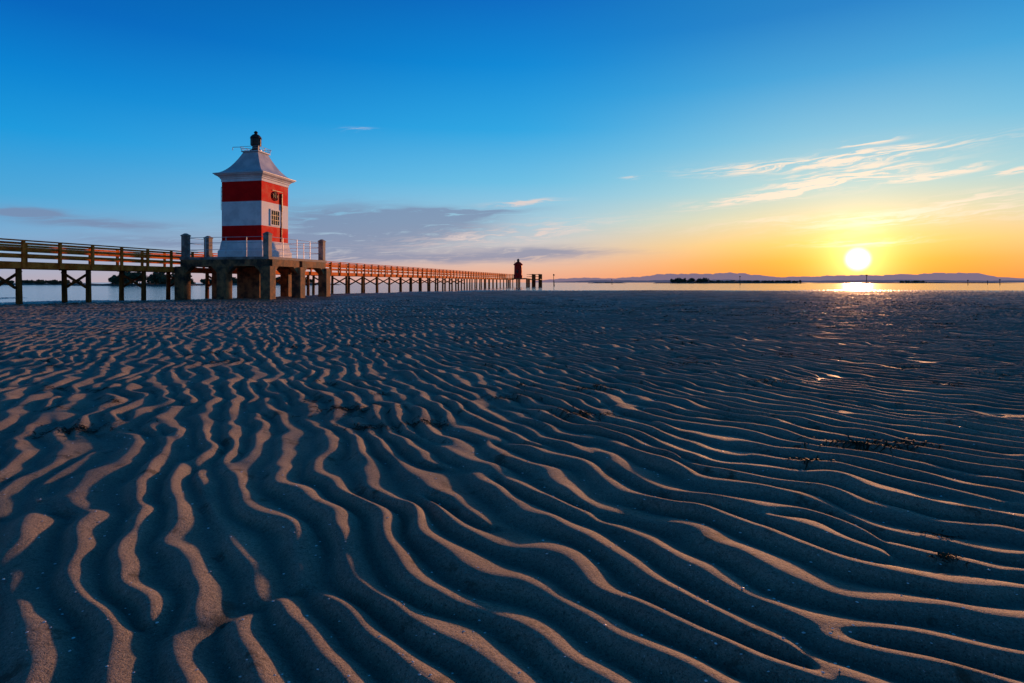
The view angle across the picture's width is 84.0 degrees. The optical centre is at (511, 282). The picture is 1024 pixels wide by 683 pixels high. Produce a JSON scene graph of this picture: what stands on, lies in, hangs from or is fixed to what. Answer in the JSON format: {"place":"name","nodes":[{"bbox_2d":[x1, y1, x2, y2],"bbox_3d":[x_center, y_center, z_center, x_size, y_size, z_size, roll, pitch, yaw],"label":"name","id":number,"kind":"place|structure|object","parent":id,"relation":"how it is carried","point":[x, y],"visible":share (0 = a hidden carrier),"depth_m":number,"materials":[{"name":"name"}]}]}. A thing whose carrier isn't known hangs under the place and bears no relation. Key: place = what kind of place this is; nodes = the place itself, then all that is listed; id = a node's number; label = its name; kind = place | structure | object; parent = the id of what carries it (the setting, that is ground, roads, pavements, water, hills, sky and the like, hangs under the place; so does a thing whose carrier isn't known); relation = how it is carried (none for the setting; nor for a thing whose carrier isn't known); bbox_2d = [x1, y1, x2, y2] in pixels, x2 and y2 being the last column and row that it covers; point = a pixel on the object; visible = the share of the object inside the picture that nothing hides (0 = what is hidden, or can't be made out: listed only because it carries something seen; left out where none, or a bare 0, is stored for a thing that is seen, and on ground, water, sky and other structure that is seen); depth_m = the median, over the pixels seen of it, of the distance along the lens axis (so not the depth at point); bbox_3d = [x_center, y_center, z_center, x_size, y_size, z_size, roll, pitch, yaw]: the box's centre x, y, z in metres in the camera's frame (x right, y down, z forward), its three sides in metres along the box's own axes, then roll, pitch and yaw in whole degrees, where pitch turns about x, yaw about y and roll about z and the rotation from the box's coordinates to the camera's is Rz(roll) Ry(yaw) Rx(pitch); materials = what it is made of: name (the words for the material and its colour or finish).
{"place":"outdoors","nodes":[
{"label":"outdoors","id":0,"kind":"place"},
{"bbox_2d":[72,272,204,285],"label":"shoreline trees","id":1,"kind":"object","parent":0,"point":[157,279],"visible":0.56,"depth_m":177.22,"materials":[{"name":"green plant"}]},
{"bbox_2d":[0,289,1023,682],"bbox_3d":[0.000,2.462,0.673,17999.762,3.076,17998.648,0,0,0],"label":"rippled sand beach","id":2,"kind":"structure","parent":0,"point":[154,591],"depth_m":2.68,"materials":[{"name":"brown sand"}]},
{"bbox_2d":[0,277,340,284],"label":"coastal bushes","id":3,"kind":"object","parent":2,"relation":"on","point":[57,282],"visible":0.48,"depth_m":237.13,"materials":[{"name":"green plant"}]},
{"bbox_2d":[174,131,329,299],"bbox_3d":[-16.394,-4.130,36.746,6.390,11.260,6.870,0,0,12],"label":"striped lighthouse","id":4,"kind":"object","parent":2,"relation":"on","point":[254,251],"visible":0.92,"depth_m":35.38,"materials":[{"name":"white paint"}]},
{"bbox_2d":[270,209,279,226],"bbox_3d":[-15.146,-4.110,36.311,0.100,1.060,1.000,0,0,12],"label":"window","id":5,"kind":"structure","parent":4,"relation":"in","point":[274,214],"depth_m":36.26,"materials":[{"name":"white paint"}]},
{"bbox_2d":[2,346,1023,682],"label":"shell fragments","id":6,"kind":"object","parent":2,"relation":"on","point":[480,512],"visible":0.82,"depth_m":1.94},
{"bbox_2d":[12,300,1014,569],"bbox_3d":[-0.777,0.978,16.002,45.301,0.136,28.103,0,0,0],"label":"seaweed debris","id":7,"kind":"object","parent":2,"relation":"on","point":[584,412],"visible":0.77,"depth_m":4.39,"materials":[{"name":"black plant"}]},
{"bbox_2d":[0,282,1023,302],"bbox_3d":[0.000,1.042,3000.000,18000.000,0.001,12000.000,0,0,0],"label":"sea water","id":8,"kind":"structure","parent":0,"point":[34,293],"depth_m":97.14,"materials":[{"name":"blue liquid"}]},
{"bbox_2d":[0,238,513,303],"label":"wooden pier","id":9,"kind":"structure","parent":8,"relation":"in","point":[24,249],"depth_m":32.39,"materials":[{"name":"brown wood"}]},
{"bbox_2d":[507,259,541,286],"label":"beacon tower","id":10,"kind":"structure","parent":8,"relation":"in","point":[518,270],"depth_m":136.62,"materials":[{"name":"concrete"}]},
{"bbox_2d":[0,0,1023,281],"label":"sky","id":11,"kind":"structure","parent":0,"point":[566,139],"materials":[{"name":"blue"}]},
{"bbox_2d":[658,277,801,282],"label":"wooded island","id":12,"kind":"structure","parent":0,"point":[690,280],"depth_m":618.42,"materials":[{"name":"green plant"}]},
{"bbox_2d":[536,272,1023,282],"bbox_3d":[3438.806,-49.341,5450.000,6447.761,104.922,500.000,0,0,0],"label":"distant mountains","id":13,"kind":"structure","parent":0,"point":[923,276],"depth_m":5433.70,"materials":[{"name":"grey"}]},
{"bbox_2d":[554,279,1023,282],"bbox_3d":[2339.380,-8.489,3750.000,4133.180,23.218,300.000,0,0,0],"label":"coast hills","id":14,"kind":"structure","parent":0,"point":[823,281],"depth_m":3718.57,"materials":[{"name":"grey"}]},
{"bbox_2d":[594,280,991,282],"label":"wooded islet","id":15,"kind":"object","parent":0,"point":[905,281],"visible":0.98,"depth_m":697.33,"materials":[{"name":"green plant"}]}
]}

